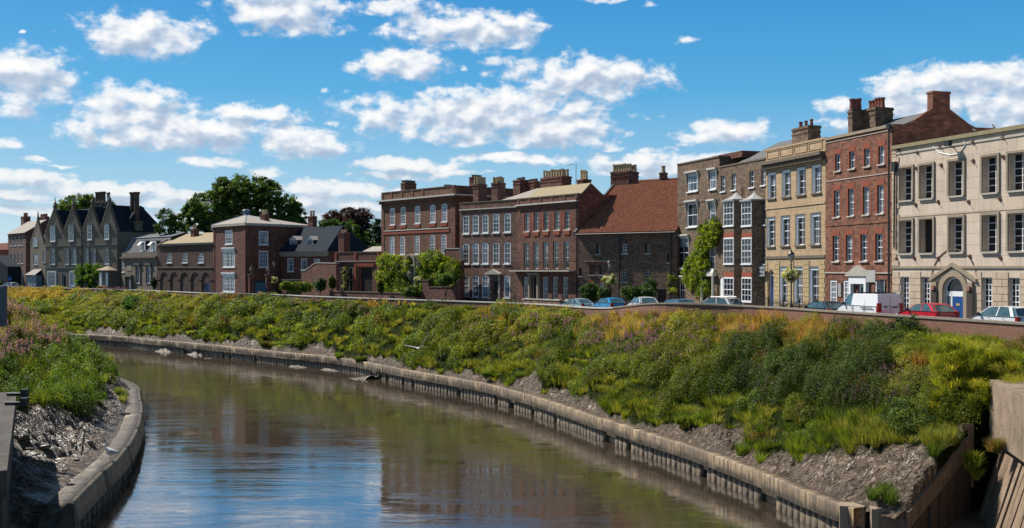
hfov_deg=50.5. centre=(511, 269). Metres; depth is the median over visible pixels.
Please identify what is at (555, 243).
window
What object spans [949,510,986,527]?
mud
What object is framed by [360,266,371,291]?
door
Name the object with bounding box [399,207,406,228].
window
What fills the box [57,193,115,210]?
broadleaf tree
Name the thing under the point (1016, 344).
dry bush
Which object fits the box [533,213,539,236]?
window
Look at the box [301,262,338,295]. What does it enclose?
garden wall
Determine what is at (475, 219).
window
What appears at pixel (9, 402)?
wing wall
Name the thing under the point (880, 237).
window
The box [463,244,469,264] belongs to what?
window
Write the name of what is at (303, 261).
window
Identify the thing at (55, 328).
willowherb flowers
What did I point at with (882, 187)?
window
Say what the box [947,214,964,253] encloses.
window
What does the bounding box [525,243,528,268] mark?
window
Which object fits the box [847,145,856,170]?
window
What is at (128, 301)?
bramble bush
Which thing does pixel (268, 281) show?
gate pier
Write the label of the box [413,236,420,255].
window
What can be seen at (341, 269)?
window
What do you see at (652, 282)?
garden shrub
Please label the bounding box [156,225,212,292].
arcaded building
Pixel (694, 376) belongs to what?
undergrowth
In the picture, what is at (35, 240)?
window
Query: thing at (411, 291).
garden shrub
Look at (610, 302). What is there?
parked car
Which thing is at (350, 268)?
window
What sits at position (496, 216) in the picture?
window
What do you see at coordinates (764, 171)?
window
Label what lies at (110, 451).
gull
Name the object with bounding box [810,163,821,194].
window
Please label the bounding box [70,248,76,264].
window
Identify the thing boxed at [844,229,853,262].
window
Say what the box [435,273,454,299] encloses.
garden shrub
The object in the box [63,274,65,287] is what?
door
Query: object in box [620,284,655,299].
garden shrub
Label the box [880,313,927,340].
leafy bush
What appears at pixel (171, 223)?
broadleaf tree
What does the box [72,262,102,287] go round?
bush
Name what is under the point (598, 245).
window
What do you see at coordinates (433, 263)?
creeper
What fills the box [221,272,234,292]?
window
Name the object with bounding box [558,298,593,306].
parked car
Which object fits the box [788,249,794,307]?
street lamp
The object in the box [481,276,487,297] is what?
window
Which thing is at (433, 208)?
window
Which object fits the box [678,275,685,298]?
window
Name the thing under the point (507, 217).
window
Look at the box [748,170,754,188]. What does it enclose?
window
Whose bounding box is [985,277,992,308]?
window
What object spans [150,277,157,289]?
garden shrub
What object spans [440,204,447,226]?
window
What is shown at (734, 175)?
window
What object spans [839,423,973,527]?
sloping wall
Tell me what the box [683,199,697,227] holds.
window
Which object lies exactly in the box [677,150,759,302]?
creeper house
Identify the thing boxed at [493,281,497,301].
door
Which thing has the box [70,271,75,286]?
window
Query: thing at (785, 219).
window
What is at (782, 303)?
iron railing
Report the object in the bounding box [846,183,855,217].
window
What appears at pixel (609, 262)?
street lamp
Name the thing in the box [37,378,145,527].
embankment edge
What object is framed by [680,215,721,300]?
creeper
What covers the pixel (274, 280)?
flower basket
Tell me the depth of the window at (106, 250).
216.19 m
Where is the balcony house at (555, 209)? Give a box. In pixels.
[509,164,637,302]
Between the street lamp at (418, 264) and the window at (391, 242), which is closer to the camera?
the street lamp at (418, 264)
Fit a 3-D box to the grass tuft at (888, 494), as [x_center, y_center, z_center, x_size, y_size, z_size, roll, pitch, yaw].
[16.211,9.576,47.119,2.011,1.005,2.345,0,0,32]
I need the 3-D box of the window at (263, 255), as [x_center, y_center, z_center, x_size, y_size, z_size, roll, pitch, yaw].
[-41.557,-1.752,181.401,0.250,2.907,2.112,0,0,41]
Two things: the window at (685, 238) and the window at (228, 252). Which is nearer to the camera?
the window at (685, 238)
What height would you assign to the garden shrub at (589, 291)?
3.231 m
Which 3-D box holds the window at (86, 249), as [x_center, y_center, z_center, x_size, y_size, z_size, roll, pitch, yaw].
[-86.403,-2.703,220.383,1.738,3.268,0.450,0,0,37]
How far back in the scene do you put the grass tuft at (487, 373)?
99.86 m
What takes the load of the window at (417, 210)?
in the georgian mansion
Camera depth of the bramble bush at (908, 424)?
51.32 m
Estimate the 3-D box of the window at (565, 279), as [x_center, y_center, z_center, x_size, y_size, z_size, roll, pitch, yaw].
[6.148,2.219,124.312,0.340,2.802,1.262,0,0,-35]
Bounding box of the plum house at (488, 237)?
[459,175,536,302]
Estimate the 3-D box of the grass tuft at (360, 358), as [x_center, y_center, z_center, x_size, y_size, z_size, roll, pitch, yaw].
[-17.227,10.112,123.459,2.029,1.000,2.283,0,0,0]
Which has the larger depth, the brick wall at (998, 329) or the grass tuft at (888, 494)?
the brick wall at (998, 329)
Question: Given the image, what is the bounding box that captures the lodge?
[334,229,380,291]
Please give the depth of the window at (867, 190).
83.19 m
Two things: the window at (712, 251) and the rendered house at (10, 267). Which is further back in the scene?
the rendered house at (10, 267)
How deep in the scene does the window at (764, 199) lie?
98.72 m
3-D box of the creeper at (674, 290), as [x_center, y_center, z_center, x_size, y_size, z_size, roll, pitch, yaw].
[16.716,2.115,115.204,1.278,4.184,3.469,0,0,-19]
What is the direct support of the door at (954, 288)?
in the stucco building at (957, 222)
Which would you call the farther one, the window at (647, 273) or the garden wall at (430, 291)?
the garden wall at (430, 291)
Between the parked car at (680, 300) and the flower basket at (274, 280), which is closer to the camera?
the parked car at (680, 300)
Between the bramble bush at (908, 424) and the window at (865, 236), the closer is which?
the bramble bush at (908, 424)
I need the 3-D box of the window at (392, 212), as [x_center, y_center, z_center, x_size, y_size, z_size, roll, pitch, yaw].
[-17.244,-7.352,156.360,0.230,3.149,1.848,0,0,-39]
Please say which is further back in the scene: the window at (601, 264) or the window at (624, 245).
the window at (601, 264)
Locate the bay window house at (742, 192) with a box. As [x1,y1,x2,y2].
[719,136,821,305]
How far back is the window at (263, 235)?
181.48 m
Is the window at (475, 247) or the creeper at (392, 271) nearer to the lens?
the window at (475, 247)
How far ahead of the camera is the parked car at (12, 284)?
235.37 m
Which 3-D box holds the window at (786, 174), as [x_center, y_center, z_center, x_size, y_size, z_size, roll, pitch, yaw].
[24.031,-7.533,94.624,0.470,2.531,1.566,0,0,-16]
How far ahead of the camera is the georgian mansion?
150.61 m
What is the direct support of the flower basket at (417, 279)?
hanging from the street lamp at (418, 264)
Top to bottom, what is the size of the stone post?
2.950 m
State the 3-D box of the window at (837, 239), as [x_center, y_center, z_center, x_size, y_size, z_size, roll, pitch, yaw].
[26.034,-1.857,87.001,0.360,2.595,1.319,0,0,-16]
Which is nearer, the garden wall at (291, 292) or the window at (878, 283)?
the window at (878, 283)
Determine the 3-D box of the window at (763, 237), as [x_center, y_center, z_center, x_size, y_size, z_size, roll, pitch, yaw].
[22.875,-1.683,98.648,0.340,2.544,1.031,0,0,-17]
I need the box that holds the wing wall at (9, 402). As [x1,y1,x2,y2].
[0,389,28,527]
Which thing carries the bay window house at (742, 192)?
on the ground
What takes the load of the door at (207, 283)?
in the arcaded building at (184, 262)
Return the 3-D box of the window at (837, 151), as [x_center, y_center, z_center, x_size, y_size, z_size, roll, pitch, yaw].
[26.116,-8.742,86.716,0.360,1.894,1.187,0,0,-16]
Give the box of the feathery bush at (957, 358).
[922,333,1023,457]
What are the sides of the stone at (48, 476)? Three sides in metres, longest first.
0.857 x 0.393 x 0.240 m
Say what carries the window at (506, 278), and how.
in the plum house at (488, 237)
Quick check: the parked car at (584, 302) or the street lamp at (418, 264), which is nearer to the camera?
the parked car at (584, 302)
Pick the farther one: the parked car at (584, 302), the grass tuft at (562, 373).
the parked car at (584, 302)
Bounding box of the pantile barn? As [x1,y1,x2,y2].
[573,163,679,303]
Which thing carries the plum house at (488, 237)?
on the ground
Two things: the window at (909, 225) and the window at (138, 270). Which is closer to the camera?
the window at (909, 225)
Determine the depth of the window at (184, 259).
194.32 m
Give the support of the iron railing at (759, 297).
on the pavement
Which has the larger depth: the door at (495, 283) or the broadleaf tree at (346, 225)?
the broadleaf tree at (346, 225)
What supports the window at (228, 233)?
in the hipped house at (243, 242)
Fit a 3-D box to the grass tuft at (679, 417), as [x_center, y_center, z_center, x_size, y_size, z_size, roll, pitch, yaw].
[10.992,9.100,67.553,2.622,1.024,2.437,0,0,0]
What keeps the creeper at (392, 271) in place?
attached to the garden wall at (456, 253)
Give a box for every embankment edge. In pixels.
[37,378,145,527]
[67,334,868,527]
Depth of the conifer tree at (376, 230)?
190.57 m
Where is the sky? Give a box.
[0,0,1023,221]
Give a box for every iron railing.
[502,294,521,302]
[755,293,767,305]
[767,296,825,307]
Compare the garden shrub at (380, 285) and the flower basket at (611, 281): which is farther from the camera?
the garden shrub at (380, 285)
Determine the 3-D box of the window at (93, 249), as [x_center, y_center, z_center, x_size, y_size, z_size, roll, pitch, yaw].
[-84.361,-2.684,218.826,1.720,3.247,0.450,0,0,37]
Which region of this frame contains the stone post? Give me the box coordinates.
[0,286,6,325]
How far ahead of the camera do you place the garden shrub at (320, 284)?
152.37 m
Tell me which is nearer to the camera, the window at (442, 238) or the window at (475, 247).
the window at (475, 247)
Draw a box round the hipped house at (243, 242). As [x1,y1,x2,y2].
[211,209,307,293]
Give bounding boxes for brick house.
[7,213,48,286]
[824,91,995,302]
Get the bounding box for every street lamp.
[416,260,419,287]
[607,259,612,289]
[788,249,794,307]
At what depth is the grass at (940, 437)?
74.82 m
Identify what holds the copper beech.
on the ground
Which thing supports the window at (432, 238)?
in the georgian mansion
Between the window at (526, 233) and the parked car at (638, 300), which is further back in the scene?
the window at (526, 233)
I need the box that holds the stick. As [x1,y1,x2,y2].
[81,430,95,454]
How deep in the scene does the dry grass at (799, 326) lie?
86.36 m
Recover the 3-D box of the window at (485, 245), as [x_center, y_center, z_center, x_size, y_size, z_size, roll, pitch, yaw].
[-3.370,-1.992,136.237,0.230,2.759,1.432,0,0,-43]
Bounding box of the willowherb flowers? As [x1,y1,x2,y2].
[0,286,925,402]
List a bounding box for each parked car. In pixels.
[0,282,19,286]
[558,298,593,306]
[592,297,626,306]
[627,297,658,304]
[664,299,694,302]
[700,296,745,304]
[804,301,841,309]
[896,303,959,317]
[969,306,1023,321]
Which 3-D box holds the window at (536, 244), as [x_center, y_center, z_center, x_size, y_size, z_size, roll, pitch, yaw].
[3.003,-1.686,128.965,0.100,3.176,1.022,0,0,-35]
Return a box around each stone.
[20,434,28,439]
[40,444,50,448]
[42,474,58,477]
[86,439,93,444]
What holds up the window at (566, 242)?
in the balcony house at (555, 209)
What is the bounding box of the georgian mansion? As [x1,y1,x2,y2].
[377,180,514,256]
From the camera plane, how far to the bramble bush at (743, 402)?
64.02 m
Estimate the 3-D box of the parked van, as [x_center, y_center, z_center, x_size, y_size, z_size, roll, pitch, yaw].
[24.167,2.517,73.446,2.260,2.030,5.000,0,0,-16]
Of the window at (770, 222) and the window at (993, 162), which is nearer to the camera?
the window at (993, 162)
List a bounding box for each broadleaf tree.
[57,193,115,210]
[153,208,191,235]
[167,173,307,232]
[317,218,378,247]
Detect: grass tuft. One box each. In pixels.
[111,386,128,402]
[259,341,275,347]
[334,351,343,358]
[353,355,367,362]
[480,368,500,376]
[540,368,563,378]
[671,408,705,423]
[732,440,756,455]
[861,479,903,505]
[959,449,986,479]
[983,435,1006,453]
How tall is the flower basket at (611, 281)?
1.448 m
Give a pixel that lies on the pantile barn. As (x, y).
(646, 209)
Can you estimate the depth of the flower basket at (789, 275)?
84.67 m
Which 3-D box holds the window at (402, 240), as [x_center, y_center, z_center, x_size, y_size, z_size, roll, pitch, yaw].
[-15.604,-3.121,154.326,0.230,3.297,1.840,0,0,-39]
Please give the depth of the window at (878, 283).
81.68 m
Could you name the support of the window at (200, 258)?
in the arcaded building at (184, 262)
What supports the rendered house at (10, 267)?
on the ground
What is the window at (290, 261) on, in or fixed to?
in the dormer house at (303, 248)
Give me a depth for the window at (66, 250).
225.03 m
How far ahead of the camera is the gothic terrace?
220.04 m
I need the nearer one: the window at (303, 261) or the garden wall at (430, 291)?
the garden wall at (430, 291)
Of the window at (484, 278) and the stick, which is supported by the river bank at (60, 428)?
the stick
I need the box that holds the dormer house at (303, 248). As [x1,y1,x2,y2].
[278,211,368,293]
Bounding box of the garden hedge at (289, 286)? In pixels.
[279,281,314,294]
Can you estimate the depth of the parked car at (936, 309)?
66.74 m
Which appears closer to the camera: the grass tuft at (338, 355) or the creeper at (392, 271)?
the grass tuft at (338, 355)
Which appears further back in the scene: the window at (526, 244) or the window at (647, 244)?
the window at (526, 244)
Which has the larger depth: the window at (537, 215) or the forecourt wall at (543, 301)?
the window at (537, 215)
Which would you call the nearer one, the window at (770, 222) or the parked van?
the parked van
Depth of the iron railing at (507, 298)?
126.79 m
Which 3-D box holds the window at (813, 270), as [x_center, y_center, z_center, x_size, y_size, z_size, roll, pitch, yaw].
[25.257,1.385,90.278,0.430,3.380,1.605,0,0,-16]
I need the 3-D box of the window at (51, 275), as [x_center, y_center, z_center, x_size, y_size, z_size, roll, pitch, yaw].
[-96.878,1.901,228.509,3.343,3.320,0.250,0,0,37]
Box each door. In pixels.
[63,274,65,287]
[206,282,208,292]
[255,280,264,282]
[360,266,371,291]
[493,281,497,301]
[533,276,535,298]
[657,289,665,302]
[770,270,773,305]
[859,285,863,293]
[946,277,962,317]
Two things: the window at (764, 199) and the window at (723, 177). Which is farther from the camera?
the window at (723, 177)
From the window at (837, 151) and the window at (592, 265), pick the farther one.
the window at (592, 265)
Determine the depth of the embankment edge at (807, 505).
76.15 m
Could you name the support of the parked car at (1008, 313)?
on the road
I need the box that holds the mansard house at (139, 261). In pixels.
[120,232,187,289]
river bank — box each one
[2,351,129,527]
[18,295,1005,527]
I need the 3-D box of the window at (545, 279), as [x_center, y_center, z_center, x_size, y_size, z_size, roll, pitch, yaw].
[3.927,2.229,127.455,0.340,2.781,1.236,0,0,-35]
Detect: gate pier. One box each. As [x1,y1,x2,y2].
[248,264,254,293]
[265,264,271,293]
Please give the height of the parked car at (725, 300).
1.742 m
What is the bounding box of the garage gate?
[254,283,265,293]
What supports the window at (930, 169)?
in the stucco building at (957, 222)
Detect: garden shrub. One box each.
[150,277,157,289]
[312,277,327,293]
[327,275,336,293]
[376,279,384,295]
[400,285,421,298]
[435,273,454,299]
[578,281,599,302]
[597,286,612,298]
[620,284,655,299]
[642,277,658,295]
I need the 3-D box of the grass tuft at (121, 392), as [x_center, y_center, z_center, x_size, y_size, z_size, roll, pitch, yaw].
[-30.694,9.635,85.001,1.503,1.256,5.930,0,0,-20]
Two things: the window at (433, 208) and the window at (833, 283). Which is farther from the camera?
the window at (433, 208)
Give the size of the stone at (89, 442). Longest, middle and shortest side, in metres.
0.623 x 0.436 x 0.240 m
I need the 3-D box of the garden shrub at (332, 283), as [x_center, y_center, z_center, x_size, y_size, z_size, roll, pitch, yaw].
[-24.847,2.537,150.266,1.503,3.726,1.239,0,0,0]
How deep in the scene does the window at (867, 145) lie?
83.07 m
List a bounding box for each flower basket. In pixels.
[271,276,277,283]
[413,276,421,283]
[601,273,616,286]
[781,267,801,283]
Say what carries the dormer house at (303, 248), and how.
on the ground
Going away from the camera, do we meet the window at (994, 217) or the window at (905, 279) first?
the window at (994, 217)
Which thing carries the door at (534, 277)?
in the balcony house at (555, 209)
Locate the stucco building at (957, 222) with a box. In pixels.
[886,124,1023,318]
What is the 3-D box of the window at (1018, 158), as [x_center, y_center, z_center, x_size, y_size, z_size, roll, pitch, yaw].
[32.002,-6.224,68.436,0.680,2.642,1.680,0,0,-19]
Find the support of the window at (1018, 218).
in the stucco building at (957, 222)
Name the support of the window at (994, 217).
in the stucco building at (957, 222)
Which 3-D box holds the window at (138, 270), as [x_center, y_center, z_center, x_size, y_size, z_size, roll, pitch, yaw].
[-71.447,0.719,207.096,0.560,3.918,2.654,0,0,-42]
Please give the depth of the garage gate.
169.94 m
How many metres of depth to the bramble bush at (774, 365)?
65.07 m
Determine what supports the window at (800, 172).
in the stone house at (795, 196)
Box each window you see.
[33,238,37,246]
[34,254,37,264]
[47,271,55,286]
[49,248,55,264]
[63,248,69,264]
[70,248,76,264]
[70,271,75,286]
[85,248,89,263]
[92,248,96,264]
[103,248,109,264]
[134,263,140,283]
[144,263,151,283]
[166,253,171,263]
[181,253,187,263]
[197,253,203,263]
[221,247,234,267]
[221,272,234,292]
[225,230,232,244]
[258,251,267,267]
[259,231,268,245]
[287,258,293,271]
[300,259,306,269]
[340,267,342,290]
[349,267,351,290]
[388,237,394,254]
[389,208,395,229]
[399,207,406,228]
[399,236,405,256]
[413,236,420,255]
[414,206,420,228]
[428,235,435,249]
[429,205,436,227]
[439,235,446,253]
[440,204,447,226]
[462,216,469,234]
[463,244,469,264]
[464,276,469,297]
[471,215,478,234]
[471,243,478,264]
[471,276,478,297]
[481,214,488,233]
[481,243,488,264]
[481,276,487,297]
[491,214,499,233]
[491,243,499,264]
[503,213,510,232]
[503,242,510,264]
[504,276,510,298]
[522,277,527,299]
[523,213,529,236]
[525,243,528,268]
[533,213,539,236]
[534,242,538,268]
[542,212,549,235]
[543,277,547,298]
[544,242,547,268]
[553,211,560,235]
[553,277,557,298]
[554,242,557,268]
[563,210,570,234]
[563,277,567,300]
[565,241,568,268]
[588,263,595,275]
[595,244,600,254]
[598,263,604,275]
[620,269,627,282]
[621,244,627,254]
[644,243,650,253]
[645,269,650,281]
[678,234,689,268]
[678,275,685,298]
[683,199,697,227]
[684,170,698,192]
[706,167,716,190]
[706,199,715,218]
[706,243,715,268]
[719,175,725,192]
[730,174,736,190]
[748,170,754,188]
[760,170,765,186]
[762,199,765,225]
[762,237,764,264]
[765,216,775,247]
[766,171,775,199]
[779,215,789,246]
[779,266,787,304]
[780,168,790,198]
[793,266,802,305]
[794,213,804,246]
[795,166,805,196]
[809,212,820,245]
[809,266,818,302]
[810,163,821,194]
[830,280,836,300]
[831,230,840,262]
[832,185,840,218]
[833,148,841,172]
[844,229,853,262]
[844,280,847,300]
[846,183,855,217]
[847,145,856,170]
[858,228,868,262]
[861,181,870,215]
[862,142,871,167]
[873,228,883,261]
[875,179,885,214]
[875,281,880,292]
[876,140,885,165]
[897,164,913,202]
[897,218,913,254]
[903,277,908,309]
[917,161,934,200]
[917,216,934,254]
[924,277,929,302]
[947,157,964,197]
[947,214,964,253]
[980,152,999,194]
[980,212,999,253]
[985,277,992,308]
[1006,149,1023,192]
[1006,210,1023,252]
[1011,278,1019,305]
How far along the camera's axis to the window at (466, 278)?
138.94 m
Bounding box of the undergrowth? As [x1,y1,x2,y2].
[0,285,1023,513]
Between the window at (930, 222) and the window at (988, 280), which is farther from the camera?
the window at (930, 222)
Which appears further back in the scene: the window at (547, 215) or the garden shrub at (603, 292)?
the window at (547, 215)
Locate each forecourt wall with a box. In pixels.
[329,291,421,298]
[522,298,563,304]
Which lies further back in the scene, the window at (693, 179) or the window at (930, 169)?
the window at (693, 179)
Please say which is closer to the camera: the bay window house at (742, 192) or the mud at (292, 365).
the bay window house at (742, 192)
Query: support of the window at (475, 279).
in the plum house at (488, 237)
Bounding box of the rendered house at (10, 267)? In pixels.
[0,243,20,286]
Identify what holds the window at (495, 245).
in the plum house at (488, 237)
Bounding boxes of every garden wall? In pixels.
[281,279,301,294]
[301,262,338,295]
[402,248,464,300]
[422,279,461,300]
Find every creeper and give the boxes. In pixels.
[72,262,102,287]
[341,265,350,290]
[372,252,412,291]
[413,247,462,289]
[666,272,677,294]
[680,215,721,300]
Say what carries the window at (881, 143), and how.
in the brick house at (856, 208)
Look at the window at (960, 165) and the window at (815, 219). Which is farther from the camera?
the window at (815, 219)
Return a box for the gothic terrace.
[45,191,164,288]
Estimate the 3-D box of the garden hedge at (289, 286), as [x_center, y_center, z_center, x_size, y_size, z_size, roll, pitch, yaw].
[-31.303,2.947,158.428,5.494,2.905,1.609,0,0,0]
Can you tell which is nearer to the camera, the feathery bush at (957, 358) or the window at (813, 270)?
the feathery bush at (957, 358)
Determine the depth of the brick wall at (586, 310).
129.23 m
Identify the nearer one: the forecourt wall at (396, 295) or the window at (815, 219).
the window at (815, 219)
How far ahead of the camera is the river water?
66.51 m
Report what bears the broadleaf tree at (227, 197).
on the ground
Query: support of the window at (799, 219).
in the stone house at (795, 196)
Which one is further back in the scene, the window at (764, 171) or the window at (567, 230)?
the window at (567, 230)
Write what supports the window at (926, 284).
in the stucco building at (957, 222)
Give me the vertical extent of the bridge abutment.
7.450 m
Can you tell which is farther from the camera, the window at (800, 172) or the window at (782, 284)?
the window at (782, 284)
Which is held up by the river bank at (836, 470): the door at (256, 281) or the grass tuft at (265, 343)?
the grass tuft at (265, 343)
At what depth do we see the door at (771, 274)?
97.45 m
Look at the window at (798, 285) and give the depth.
93.03 m
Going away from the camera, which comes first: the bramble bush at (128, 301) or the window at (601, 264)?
the window at (601, 264)
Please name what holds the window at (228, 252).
in the hipped house at (243, 242)
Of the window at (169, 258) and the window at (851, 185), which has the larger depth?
the window at (169, 258)
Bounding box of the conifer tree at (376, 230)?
[370,218,380,246]
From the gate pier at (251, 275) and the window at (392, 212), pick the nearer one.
the window at (392, 212)
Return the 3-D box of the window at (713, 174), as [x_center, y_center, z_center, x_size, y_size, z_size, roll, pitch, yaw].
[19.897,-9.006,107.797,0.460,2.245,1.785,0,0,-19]
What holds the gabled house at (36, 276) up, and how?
on the ground
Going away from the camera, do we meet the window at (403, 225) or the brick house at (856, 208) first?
the brick house at (856, 208)
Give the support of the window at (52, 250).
in the gothic terrace
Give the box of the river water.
[83,345,868,527]
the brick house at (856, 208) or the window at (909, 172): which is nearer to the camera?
the window at (909, 172)
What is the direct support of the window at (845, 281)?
in the brick house at (856, 208)
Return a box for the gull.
[100,444,119,460]
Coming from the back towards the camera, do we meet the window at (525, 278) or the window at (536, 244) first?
the window at (525, 278)
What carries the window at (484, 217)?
in the plum house at (488, 237)
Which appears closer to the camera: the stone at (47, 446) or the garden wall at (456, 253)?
the stone at (47, 446)
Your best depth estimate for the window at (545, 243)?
127.65 m
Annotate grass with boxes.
[0,285,1000,370]
[0,288,1023,463]
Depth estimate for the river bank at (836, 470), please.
64.51 m
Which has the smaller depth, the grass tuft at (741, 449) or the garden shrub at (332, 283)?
the grass tuft at (741, 449)
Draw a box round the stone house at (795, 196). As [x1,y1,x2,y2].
[758,119,826,307]
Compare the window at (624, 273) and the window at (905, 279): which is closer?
the window at (905, 279)
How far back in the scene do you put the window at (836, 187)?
87.12 m
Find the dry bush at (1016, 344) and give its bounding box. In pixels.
[996,332,1023,354]
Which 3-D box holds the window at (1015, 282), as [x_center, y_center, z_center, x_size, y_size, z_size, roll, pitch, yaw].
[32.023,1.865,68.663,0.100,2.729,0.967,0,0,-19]
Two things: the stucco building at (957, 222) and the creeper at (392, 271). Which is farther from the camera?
the creeper at (392, 271)
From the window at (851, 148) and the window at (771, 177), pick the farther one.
the window at (771, 177)
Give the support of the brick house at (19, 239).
on the ground
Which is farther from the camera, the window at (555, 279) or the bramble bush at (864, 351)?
the window at (555, 279)
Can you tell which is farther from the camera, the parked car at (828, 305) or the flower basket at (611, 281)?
the flower basket at (611, 281)
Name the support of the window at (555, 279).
in the balcony house at (555, 209)
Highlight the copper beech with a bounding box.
[321,207,380,245]
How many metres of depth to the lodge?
164.32 m
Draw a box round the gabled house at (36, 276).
[25,212,49,286]
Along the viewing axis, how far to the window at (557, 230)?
125.61 m
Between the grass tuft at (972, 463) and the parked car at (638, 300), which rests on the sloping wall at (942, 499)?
the grass tuft at (972, 463)
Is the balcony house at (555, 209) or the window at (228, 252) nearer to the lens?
the balcony house at (555, 209)
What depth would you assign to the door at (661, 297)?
115.72 m
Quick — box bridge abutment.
[978,379,1023,527]
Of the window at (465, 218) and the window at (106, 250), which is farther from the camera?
the window at (106, 250)
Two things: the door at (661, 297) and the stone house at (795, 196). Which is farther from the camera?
the door at (661, 297)
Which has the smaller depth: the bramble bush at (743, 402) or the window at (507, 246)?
the bramble bush at (743, 402)
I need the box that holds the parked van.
[836,292,903,313]
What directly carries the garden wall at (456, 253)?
on the ground
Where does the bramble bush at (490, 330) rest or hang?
on the river bank at (836, 470)
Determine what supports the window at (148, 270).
in the mansard house at (139, 261)
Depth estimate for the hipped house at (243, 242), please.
182.73 m
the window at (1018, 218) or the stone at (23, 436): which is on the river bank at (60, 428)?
the stone at (23, 436)
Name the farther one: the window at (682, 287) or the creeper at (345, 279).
the creeper at (345, 279)
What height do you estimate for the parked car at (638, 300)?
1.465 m
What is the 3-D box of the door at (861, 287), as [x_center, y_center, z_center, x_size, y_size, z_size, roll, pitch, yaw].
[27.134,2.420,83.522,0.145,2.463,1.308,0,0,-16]
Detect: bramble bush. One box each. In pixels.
[120,294,149,310]
[481,319,503,338]
[733,387,778,414]
[761,346,828,383]
[838,347,910,382]
[876,394,940,437]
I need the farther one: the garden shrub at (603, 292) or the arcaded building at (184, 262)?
the arcaded building at (184, 262)
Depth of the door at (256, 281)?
181.08 m
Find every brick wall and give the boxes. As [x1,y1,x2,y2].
[10,287,612,318]
[612,302,1023,341]
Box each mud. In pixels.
[155,348,378,379]
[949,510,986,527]
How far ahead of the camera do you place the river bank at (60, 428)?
62.24 m
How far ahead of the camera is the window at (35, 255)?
234.19 m
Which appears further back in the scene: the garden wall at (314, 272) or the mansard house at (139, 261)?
the mansard house at (139, 261)
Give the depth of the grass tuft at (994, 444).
46.78 m
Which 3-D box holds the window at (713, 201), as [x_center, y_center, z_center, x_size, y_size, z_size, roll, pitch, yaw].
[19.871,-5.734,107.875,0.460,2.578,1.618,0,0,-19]
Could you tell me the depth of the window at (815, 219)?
90.52 m

